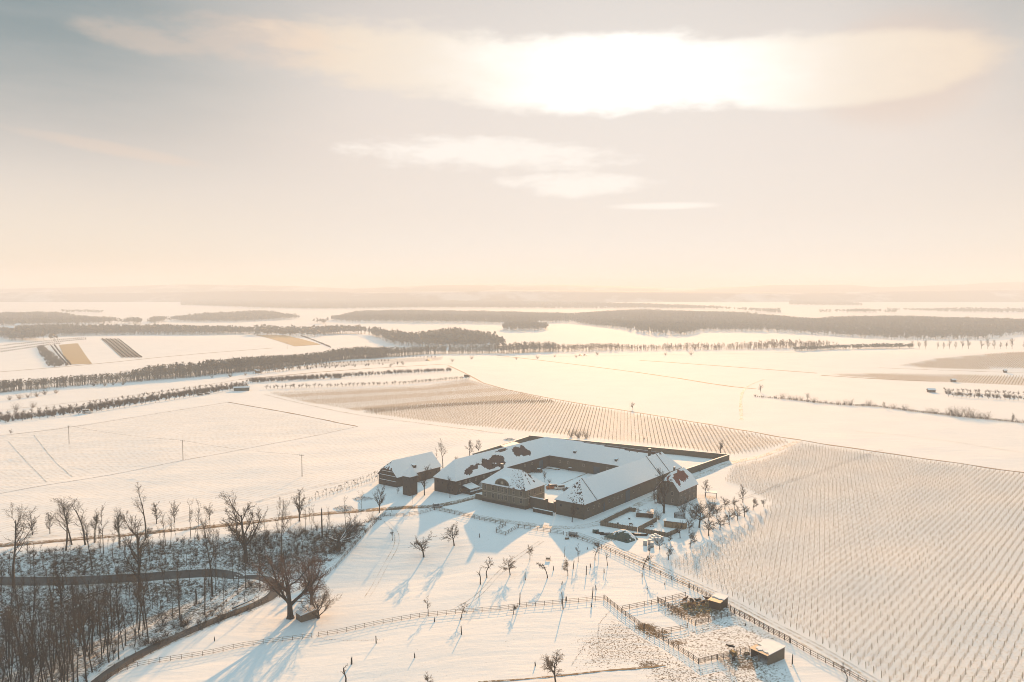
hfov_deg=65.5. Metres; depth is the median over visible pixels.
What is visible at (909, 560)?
vine row
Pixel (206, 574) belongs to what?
forest tree
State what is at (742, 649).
rail fence
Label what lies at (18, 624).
forest tree
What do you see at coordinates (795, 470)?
vine row
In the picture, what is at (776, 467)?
vine row
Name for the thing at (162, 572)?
forest tree
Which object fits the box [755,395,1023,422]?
hedge bottom
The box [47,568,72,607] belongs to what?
forest tree
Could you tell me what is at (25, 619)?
forest tree
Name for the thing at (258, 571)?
forest tree
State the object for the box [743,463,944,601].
vine row
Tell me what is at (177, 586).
forest tree
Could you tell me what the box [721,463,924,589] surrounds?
vine row
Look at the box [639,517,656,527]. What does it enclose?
board fence
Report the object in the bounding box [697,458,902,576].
vine row
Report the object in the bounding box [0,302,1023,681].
ground
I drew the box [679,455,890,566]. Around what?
vine row
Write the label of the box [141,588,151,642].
forest tree
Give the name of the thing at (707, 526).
fruit tree
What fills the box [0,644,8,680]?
forest tree
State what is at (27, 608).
forest tree
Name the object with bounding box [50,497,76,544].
forest tree
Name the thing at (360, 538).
rail fence
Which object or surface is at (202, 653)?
rail fence
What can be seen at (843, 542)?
vine row
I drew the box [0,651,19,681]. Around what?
forest tree
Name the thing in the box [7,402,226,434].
field boundary
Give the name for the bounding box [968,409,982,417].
hedge bush
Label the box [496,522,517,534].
rail fence
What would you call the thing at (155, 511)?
forest tree
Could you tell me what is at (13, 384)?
tree belt
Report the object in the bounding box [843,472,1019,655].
vine row
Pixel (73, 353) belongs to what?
stubble field
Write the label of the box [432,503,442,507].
parked car
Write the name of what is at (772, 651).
field shelter
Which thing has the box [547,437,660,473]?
farm wing
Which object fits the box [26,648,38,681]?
forest tree
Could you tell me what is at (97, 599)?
forest tree
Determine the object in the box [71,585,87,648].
forest tree
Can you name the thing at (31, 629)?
forest tree
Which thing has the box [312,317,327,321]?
wood
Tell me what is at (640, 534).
log pile
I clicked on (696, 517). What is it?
fruit tree
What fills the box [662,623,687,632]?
rail fence
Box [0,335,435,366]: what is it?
shrub rows
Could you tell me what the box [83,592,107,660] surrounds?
forest tree
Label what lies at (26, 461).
field boundary
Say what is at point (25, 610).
forest tree
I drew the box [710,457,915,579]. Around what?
vine row
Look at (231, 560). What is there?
forest tree
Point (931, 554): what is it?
vine row
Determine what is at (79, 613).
forest tree
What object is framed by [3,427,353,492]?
field boundary
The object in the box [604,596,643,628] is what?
rail fence
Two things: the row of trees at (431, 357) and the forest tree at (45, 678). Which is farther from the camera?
the row of trees at (431, 357)
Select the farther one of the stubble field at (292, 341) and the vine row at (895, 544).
the stubble field at (292, 341)
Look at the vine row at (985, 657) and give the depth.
203.12 m
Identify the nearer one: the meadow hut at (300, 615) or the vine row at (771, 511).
the meadow hut at (300, 615)
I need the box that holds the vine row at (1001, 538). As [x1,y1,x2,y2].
[889,507,1023,681]
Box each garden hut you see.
[636,508,653,517]
[663,517,686,528]
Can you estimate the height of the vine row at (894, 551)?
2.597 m
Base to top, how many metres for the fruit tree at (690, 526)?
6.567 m
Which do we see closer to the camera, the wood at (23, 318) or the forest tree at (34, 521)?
the forest tree at (34, 521)
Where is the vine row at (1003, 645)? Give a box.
[984,605,1023,679]
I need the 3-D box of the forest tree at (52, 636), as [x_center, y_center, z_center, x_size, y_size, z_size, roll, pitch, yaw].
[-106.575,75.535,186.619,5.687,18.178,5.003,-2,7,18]
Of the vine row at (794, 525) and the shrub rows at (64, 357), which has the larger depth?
the shrub rows at (64, 357)
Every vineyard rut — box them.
[698,449,879,513]
[701,450,880,514]
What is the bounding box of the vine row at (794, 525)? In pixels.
[702,457,911,581]
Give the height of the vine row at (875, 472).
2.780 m
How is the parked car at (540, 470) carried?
on the ground
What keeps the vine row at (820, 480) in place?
on the ground
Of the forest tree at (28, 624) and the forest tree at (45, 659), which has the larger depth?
the forest tree at (28, 624)
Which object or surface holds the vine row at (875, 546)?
on the ground
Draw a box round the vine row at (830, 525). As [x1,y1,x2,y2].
[727,461,931,593]
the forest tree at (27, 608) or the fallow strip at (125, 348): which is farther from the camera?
the fallow strip at (125, 348)
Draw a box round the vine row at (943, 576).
[865,486,1023,665]
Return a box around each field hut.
[233,386,249,390]
[926,388,935,392]
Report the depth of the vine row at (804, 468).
393.89 m
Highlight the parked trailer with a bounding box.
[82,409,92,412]
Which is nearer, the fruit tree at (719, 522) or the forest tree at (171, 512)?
the fruit tree at (719, 522)
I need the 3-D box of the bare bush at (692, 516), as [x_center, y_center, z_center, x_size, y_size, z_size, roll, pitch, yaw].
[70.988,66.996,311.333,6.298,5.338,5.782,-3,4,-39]
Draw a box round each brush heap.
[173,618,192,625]
[333,505,353,509]
[352,496,372,500]
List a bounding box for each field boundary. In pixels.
[3,348,267,371]
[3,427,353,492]
[4,380,233,409]
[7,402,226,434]
[8,441,46,481]
[34,435,72,476]
[229,402,354,425]
[239,364,439,379]
[264,394,497,432]
[447,365,1023,472]
[498,355,753,388]
[640,360,809,372]
[739,380,761,419]
[821,375,920,380]
[879,367,1023,372]
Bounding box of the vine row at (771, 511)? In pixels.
[677,453,883,561]
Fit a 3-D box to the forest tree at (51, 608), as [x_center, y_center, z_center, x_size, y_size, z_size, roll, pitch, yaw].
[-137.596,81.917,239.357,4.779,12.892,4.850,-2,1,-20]
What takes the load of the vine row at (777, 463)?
on the ground
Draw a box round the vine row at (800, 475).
[766,453,848,493]
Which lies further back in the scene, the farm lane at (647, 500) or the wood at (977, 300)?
the wood at (977, 300)
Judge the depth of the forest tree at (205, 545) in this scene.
250.54 m
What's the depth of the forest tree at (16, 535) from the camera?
256.21 m
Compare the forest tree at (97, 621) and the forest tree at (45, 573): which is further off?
the forest tree at (45, 573)
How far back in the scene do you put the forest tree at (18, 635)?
214.38 m
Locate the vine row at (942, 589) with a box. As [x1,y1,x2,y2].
[873,493,1023,671]
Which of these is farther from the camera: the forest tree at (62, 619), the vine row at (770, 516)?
the vine row at (770, 516)
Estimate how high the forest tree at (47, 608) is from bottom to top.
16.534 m
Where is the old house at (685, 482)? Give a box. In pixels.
[656,467,697,505]
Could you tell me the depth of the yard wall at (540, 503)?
321.49 m
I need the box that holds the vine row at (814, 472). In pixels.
[764,450,860,497]
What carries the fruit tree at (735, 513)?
on the ground
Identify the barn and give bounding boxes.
[377,451,441,486]
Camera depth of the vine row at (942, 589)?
235.71 m
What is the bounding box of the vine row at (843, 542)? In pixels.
[754,464,953,605]
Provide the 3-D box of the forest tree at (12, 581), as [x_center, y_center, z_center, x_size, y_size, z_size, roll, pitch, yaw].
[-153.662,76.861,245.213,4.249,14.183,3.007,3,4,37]
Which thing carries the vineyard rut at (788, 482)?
on the ground
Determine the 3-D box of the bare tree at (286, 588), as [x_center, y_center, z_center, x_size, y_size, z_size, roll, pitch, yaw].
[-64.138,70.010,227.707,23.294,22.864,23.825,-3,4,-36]
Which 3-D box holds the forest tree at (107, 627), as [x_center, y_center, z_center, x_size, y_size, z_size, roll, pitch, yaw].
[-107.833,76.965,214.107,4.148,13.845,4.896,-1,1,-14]
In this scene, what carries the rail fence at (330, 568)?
on the ground
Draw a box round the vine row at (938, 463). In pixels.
[737,462,940,597]
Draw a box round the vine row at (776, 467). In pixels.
[739,450,817,482]
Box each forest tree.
[0,556,5,594]
[0,598,7,652]
[0,602,21,665]
[0,606,15,667]
[0,607,25,657]
[0,612,12,659]
[0,638,11,681]
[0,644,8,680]
[0,647,9,681]
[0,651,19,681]
[1,605,33,666]
[2,502,37,582]
[3,658,29,681]
[4,580,23,620]
[5,611,22,677]
[6,568,17,600]
[6,633,36,681]
[8,621,19,676]
[9,615,22,670]
[10,651,29,681]
[12,630,24,672]
[14,576,24,610]
[14,596,23,638]
[15,633,38,681]
[17,586,36,641]
[17,604,33,635]
[18,613,36,639]
[20,629,37,673]
[20,633,36,681]
[21,591,33,645]
[21,619,39,666]
[22,618,39,655]
[25,514,39,534]
[25,631,39,679]
[26,545,37,590]
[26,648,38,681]
[27,573,43,614]
[27,623,60,681]
[28,580,43,634]
[29,620,43,681]
[29,628,51,680]
[31,608,45,650]
[31,648,51,681]
[33,596,44,641]
[37,636,52,679]
[38,590,53,638]
[38,603,48,652]
[40,627,64,681]
[41,560,54,603]
[41,596,60,660]
[41,648,52,681]
[43,602,50,644]
[43,610,59,662]
[44,610,62,676]
[45,512,54,533]
[45,592,59,635]
[46,600,69,639]
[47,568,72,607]
[48,499,77,550]
[49,557,59,593]
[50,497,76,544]
[50,612,61,672]
[50,640,69,681]
[52,636,76,681]
[54,600,80,670]
[56,572,63,605]
[56,619,69,679]
[57,597,69,656]
[60,543,70,574]
[61,600,75,673]
[62,555,68,590]
[62,569,89,632]
[62,599,76,654]
[63,609,90,681]
[64,497,85,544]
[64,617,77,680]
[70,589,88,653]
[70,626,92,672]
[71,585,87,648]
[73,598,87,637]
[74,626,86,681]
[76,584,101,653]
[77,514,92,568]
[78,572,95,622]
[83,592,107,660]
[83,595,97,654]
[88,604,110,662]
[89,510,99,542]
[89,574,98,623]
[89,580,106,637]
[89,599,105,659]
[91,576,116,640]
[94,504,109,552]
[100,573,118,628]
[101,577,111,627]
[103,599,118,652]
[103,615,113,659]
[108,603,116,656]
[109,525,116,558]
[110,599,127,659]
[111,592,124,649]
[112,506,122,545]
[112,566,124,622]
[113,512,154,588]
[116,570,125,599]
[117,598,132,645]
[122,603,135,645]
[126,574,145,629]
[131,568,153,629]
[132,482,146,536]
[132,582,142,637]
[134,586,144,638]
[136,578,147,635]
[141,588,151,631]
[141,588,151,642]
[143,562,149,599]
[149,572,157,608]
[151,502,159,523]
[158,507,167,545]
[158,553,166,596]
[161,548,169,586]
[166,510,173,543]
[166,575,174,618]
[170,500,180,522]
[171,579,185,619]
[175,572,183,607]
[186,539,191,565]
[188,501,193,538]
[194,499,201,535]
[198,505,219,596]
[200,565,212,614]
[204,503,212,519]
[208,543,217,584]
[211,553,217,592]
[216,491,270,562]
[219,573,228,608]
[222,490,237,527]
[226,543,234,582]
[237,543,243,586]
[240,551,250,585]
[256,553,262,589]
[277,499,290,558]
[291,488,305,520]
[301,504,307,529]
[343,500,347,526]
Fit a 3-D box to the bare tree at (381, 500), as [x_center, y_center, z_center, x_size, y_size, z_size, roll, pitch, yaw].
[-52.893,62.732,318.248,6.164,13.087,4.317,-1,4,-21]
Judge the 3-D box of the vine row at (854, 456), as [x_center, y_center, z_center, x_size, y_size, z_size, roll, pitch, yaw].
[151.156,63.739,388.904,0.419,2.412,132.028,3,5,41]
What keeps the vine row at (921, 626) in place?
on the ground
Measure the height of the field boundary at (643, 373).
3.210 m
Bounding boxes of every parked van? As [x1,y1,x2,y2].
[546,483,556,488]
[554,484,564,489]
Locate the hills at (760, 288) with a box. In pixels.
[0,282,1023,292]
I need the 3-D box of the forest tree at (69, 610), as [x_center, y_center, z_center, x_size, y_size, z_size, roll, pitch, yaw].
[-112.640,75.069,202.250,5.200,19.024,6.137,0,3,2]
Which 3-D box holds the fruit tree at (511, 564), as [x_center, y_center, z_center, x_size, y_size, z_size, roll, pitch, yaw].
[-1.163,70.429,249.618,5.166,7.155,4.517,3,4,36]
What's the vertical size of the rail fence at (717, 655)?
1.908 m
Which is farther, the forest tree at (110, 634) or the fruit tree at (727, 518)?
the fruit tree at (727, 518)
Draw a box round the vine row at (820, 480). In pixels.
[767,455,873,507]
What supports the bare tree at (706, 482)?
on the ground
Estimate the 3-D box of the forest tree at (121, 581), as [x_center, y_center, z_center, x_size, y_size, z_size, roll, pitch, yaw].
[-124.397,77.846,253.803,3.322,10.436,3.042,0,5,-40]
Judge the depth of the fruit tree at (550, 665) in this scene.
179.19 m
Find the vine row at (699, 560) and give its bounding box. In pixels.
[684,456,894,568]
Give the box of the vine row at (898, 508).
[760,463,957,610]
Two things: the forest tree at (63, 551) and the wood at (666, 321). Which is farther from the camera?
the wood at (666, 321)
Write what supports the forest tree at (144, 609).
on the ground
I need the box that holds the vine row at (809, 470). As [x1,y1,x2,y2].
[768,449,852,489]
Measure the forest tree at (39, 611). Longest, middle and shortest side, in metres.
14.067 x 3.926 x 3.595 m
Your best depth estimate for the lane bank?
219.46 m
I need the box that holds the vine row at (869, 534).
[766,465,962,613]
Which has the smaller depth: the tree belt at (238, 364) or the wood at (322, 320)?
the tree belt at (238, 364)
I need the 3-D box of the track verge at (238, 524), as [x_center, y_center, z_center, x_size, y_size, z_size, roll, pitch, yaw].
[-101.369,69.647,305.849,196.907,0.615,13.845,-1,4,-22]
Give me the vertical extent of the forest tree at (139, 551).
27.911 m
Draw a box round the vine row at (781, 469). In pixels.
[743,448,831,486]
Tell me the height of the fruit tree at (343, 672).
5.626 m
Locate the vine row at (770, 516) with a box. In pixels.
[675,455,885,566]
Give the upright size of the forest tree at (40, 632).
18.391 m
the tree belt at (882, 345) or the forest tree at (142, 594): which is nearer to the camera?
the forest tree at (142, 594)
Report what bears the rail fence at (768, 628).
on the ground
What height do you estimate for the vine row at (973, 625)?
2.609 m
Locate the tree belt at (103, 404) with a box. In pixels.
[0,361,1022,421]
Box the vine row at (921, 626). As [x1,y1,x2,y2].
[881,500,1022,677]
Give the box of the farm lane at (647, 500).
[430,441,801,528]
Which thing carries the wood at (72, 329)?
on the ground
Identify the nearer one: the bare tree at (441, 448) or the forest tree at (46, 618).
the forest tree at (46, 618)
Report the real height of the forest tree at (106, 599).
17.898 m
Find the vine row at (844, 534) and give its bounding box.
[749,463,949,604]
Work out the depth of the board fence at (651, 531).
290.35 m
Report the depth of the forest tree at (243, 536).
275.24 m
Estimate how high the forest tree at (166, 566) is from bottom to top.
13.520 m
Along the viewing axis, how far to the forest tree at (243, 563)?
254.97 m
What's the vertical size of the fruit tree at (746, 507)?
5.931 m
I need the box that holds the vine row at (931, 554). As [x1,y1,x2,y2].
[836,473,1013,646]
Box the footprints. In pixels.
[321,610,637,663]
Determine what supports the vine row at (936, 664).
on the ground
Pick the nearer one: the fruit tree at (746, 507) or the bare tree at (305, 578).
the bare tree at (305, 578)
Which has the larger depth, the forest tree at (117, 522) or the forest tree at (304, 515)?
the forest tree at (304, 515)
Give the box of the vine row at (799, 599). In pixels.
[777,467,970,620]
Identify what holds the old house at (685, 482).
on the ground
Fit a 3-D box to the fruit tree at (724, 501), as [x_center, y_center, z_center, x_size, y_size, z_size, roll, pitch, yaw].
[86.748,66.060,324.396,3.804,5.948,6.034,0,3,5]
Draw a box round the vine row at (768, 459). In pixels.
[728,443,808,475]
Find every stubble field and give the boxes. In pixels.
[59,343,91,363]
[257,335,319,345]
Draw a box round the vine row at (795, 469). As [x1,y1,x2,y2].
[756,449,838,486]
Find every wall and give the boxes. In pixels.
[470,488,481,494]
[473,436,528,454]
[475,493,481,499]
[529,435,727,458]
[530,496,555,512]
[533,507,552,515]
[686,454,729,472]
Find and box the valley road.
[0,569,280,681]
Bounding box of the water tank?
[569,531,578,536]
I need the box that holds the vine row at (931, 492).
[771,465,966,615]
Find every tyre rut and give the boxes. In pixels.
[5,479,350,539]
[8,478,360,540]
[365,521,394,595]
[369,521,399,596]
[451,540,539,609]
[457,541,543,609]
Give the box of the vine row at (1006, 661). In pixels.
[994,626,1023,681]
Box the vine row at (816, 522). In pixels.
[712,459,916,583]
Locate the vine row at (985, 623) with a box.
[947,562,1023,681]
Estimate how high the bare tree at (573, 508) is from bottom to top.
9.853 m
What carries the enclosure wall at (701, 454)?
on the ground
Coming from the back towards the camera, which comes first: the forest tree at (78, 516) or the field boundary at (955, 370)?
the field boundary at (955, 370)
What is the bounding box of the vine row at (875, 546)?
[784,468,976,623]
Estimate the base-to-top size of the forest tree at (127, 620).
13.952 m
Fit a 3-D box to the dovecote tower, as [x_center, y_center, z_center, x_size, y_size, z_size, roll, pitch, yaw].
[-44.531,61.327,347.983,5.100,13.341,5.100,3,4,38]
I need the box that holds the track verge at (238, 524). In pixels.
[0,497,474,546]
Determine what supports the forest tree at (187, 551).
on the ground
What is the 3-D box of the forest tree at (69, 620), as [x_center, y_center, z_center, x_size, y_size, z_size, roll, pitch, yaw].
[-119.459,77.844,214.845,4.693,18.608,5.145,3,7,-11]
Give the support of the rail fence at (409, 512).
on the ground
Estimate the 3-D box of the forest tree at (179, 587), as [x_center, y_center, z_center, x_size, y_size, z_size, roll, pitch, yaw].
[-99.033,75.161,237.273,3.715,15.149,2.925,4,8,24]
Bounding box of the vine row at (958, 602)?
[898,518,1023,681]
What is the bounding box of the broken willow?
[324,511,366,550]
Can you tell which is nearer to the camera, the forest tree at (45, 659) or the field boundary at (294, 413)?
the forest tree at (45, 659)
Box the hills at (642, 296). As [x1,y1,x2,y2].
[0,290,1023,301]
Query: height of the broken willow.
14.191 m
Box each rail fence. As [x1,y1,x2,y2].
[98,597,267,681]
[107,633,310,677]
[279,565,335,597]
[318,596,601,636]
[336,515,380,563]
[384,507,434,515]
[435,507,503,524]
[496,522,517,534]
[518,524,563,534]
[566,532,688,587]
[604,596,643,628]
[622,592,685,608]
[644,623,698,663]
[657,596,684,619]
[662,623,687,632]
[689,583,733,610]
[695,611,732,625]
[699,652,729,662]
[716,656,734,675]
[734,608,789,642]
[736,646,749,652]
[790,638,869,681]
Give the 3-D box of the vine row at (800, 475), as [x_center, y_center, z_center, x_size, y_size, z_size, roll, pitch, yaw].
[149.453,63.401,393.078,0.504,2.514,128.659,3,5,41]
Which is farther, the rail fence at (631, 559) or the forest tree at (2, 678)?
the rail fence at (631, 559)
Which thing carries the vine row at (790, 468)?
on the ground
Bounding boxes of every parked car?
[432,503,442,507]
[532,468,542,472]
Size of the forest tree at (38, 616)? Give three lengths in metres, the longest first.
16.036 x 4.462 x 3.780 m
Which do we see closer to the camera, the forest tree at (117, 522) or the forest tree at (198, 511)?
the forest tree at (117, 522)
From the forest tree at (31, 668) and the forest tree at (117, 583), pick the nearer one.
the forest tree at (31, 668)
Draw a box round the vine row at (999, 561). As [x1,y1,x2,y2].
[910,528,1023,681]
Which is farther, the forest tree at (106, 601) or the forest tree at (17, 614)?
the forest tree at (17, 614)
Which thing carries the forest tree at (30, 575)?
on the ground
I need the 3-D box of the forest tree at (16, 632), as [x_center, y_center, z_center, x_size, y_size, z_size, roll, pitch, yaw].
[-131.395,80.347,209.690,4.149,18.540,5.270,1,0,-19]
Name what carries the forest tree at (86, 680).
on the ground
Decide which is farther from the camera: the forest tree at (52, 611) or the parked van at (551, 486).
the parked van at (551, 486)
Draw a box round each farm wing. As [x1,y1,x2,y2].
[433,437,549,494]
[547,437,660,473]
[554,452,681,519]
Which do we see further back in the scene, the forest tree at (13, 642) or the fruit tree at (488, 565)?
the fruit tree at (488, 565)
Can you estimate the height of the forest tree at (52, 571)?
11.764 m
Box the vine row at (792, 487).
[769,452,863,500]
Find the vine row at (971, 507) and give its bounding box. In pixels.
[829,475,1005,647]
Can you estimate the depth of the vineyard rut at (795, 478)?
369.68 m
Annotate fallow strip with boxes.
[102,339,122,356]
[105,339,127,357]
[109,339,131,357]
[112,339,135,356]
[115,338,139,356]
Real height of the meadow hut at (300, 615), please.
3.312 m
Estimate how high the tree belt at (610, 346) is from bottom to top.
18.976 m
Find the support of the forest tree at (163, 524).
on the ground
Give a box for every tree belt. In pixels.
[0,361,1022,421]
[0,370,143,392]
[127,346,388,381]
[252,362,338,373]
[365,341,555,358]
[547,339,836,351]
[793,342,913,350]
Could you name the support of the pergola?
on the ground
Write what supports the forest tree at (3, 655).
on the ground
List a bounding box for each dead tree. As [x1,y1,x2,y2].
[180,614,184,626]
[195,588,197,603]
[321,508,323,537]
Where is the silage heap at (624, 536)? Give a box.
[604,529,637,542]
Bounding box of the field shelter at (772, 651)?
[750,638,785,665]
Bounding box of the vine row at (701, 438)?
[693,423,707,450]
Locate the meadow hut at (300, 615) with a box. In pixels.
[295,605,316,622]
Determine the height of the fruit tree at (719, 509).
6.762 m
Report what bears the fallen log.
on the ground
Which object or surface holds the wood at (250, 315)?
on the ground
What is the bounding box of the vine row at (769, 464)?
[727,446,813,480]
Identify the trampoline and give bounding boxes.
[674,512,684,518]
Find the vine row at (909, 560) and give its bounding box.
[822,471,1002,643]
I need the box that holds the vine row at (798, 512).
[688,456,898,572]
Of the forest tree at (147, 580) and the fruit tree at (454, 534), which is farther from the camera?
the fruit tree at (454, 534)
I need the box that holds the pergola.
[705,491,716,496]
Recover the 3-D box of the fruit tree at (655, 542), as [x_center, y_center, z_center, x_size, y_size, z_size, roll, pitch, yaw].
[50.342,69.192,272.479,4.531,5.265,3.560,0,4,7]
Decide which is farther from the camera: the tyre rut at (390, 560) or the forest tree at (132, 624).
the tyre rut at (390, 560)
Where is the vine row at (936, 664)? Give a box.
[924,538,1023,680]
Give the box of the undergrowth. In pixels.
[0,511,389,681]
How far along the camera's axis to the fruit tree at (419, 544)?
274.20 m
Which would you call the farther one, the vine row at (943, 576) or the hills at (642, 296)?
the hills at (642, 296)
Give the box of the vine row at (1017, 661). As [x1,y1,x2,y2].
[1007,647,1023,681]
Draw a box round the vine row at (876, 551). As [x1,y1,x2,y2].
[790,466,981,626]
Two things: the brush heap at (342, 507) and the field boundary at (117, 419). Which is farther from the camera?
the field boundary at (117, 419)
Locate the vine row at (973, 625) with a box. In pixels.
[934,551,1022,681]
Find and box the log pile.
[632,533,647,535]
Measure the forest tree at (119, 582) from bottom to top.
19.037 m
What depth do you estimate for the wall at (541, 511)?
317.46 m
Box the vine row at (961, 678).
[959,576,1023,681]
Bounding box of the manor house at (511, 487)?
[480,463,545,509]
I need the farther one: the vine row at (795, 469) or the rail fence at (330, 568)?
the vine row at (795, 469)
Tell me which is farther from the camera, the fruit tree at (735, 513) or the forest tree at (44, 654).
the fruit tree at (735, 513)
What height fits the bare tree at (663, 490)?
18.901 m
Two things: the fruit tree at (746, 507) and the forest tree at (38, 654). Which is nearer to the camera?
the forest tree at (38, 654)
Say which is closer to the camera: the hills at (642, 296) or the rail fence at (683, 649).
the rail fence at (683, 649)
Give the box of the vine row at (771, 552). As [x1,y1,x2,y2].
[716,459,922,584]
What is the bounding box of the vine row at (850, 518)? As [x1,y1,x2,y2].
[732,460,936,595]
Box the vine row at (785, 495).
[772,451,871,502]
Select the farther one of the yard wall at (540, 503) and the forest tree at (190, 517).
the yard wall at (540, 503)
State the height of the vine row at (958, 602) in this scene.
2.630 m
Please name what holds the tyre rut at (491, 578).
on the ground
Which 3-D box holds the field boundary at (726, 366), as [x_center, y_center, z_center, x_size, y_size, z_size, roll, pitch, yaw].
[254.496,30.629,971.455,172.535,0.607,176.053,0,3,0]
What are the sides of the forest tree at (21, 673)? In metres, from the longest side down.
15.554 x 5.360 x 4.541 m
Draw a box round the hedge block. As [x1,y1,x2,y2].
[37,345,67,366]
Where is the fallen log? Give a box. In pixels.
[232,599,253,608]
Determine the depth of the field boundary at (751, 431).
491.15 m
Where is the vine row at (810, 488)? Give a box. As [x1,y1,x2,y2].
[749,452,879,521]
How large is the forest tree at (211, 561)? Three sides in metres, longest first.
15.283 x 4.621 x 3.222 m
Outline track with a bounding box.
[0,496,474,544]
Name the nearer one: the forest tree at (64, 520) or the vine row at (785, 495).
the forest tree at (64, 520)
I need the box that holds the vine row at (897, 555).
[809,468,995,635]
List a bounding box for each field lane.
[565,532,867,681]
[577,534,875,681]
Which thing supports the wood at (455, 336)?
on the ground
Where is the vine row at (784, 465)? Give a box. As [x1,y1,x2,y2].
[747,447,830,481]
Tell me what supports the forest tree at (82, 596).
on the ground
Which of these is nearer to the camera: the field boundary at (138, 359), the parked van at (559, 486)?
the parked van at (559, 486)
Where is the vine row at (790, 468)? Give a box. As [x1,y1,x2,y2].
[748,447,836,486]
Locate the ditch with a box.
[478,665,665,681]
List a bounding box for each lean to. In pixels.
[463,482,479,494]
[501,442,518,447]
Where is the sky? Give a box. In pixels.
[0,0,1023,288]
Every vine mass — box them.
[274,380,547,409]
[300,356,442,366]
[362,399,553,411]
[837,373,1023,384]
[903,351,1023,368]
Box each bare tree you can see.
[246,546,332,619]
[291,554,328,603]
[297,580,341,618]
[372,484,385,512]
[417,465,431,494]
[438,438,445,467]
[447,477,452,492]
[466,441,474,455]
[570,500,581,521]
[650,467,673,512]
[701,480,711,490]
[736,485,746,502]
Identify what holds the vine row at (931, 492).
on the ground
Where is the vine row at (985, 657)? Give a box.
[971,588,1023,679]
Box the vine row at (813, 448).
[730,444,820,481]
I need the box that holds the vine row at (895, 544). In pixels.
[796,469,985,626]
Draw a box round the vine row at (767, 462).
[725,445,811,478]
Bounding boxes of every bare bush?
[156,621,166,631]
[176,613,191,625]
[651,509,665,519]
[674,497,688,511]
[685,506,699,517]
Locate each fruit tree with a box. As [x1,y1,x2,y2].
[341,663,347,681]
[408,531,436,557]
[424,671,432,681]
[442,524,458,545]
[458,602,470,619]
[481,557,494,577]
[498,556,516,574]
[536,562,547,577]
[540,649,563,681]
[562,560,567,572]
[654,535,663,549]
[664,542,673,559]
[675,521,683,537]
[684,519,693,532]
[686,502,710,527]
[688,530,697,546]
[701,518,716,535]
[705,503,717,520]
[713,501,722,517]
[715,514,726,527]
[720,498,729,508]
[723,507,735,524]
[728,506,741,520]
[740,504,749,516]
[838,663,850,681]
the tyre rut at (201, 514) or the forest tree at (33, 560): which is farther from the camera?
the tyre rut at (201, 514)
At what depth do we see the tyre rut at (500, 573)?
251.70 m
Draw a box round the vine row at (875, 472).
[693,459,898,574]
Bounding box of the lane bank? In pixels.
[577,532,881,681]
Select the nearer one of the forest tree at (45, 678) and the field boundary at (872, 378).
the forest tree at (45, 678)
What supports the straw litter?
on the ground
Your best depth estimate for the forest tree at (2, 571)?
251.11 m
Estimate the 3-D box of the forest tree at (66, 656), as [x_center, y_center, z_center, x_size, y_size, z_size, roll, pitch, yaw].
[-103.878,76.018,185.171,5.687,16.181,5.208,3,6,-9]
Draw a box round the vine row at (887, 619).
[850,475,1022,659]
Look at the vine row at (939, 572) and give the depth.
247.96 m
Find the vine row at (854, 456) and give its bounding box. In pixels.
[766,450,863,497]
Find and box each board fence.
[600,507,636,531]
[638,527,677,536]
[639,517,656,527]
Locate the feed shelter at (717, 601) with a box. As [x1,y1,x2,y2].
[708,592,728,610]
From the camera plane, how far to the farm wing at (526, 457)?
368.50 m
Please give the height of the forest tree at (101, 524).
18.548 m
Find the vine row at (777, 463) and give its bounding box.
[736,446,821,482]
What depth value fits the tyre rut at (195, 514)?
317.21 m
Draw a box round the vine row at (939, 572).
[858,480,1023,664]
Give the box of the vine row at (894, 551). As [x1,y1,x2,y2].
[803,470,989,632]
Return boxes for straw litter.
[681,599,711,611]
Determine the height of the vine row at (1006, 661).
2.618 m
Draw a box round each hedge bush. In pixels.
[950,406,958,415]
[955,407,967,416]
[959,408,975,416]
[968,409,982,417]
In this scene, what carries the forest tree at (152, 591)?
on the ground
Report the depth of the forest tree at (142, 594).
229.66 m
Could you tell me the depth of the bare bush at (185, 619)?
226.32 m
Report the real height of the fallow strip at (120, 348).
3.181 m
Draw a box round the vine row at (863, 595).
[815,470,1000,635]
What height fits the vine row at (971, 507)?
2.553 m
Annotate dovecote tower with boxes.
[402,467,417,495]
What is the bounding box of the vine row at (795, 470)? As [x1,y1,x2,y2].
[754,448,845,490]
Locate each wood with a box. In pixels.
[0,311,141,325]
[0,326,57,340]
[15,322,261,335]
[60,309,102,312]
[147,310,299,323]
[180,299,780,312]
[254,324,326,336]
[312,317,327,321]
[323,324,505,347]
[327,309,1023,339]
[502,320,548,330]
[789,299,861,305]
[819,308,897,312]
[887,307,1023,312]
[901,300,1022,302]
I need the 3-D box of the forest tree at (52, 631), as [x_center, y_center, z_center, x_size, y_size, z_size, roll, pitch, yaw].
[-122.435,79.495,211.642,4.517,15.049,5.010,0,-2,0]
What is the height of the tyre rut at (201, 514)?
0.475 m
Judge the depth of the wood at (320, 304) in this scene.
4468.87 m
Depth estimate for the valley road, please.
257.72 m
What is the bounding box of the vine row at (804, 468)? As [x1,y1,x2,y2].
[755,448,847,491]
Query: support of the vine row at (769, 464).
on the ground
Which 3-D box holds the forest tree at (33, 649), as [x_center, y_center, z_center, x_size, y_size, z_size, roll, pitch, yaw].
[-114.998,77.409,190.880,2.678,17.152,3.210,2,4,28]
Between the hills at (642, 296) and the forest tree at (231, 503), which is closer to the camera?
the forest tree at (231, 503)

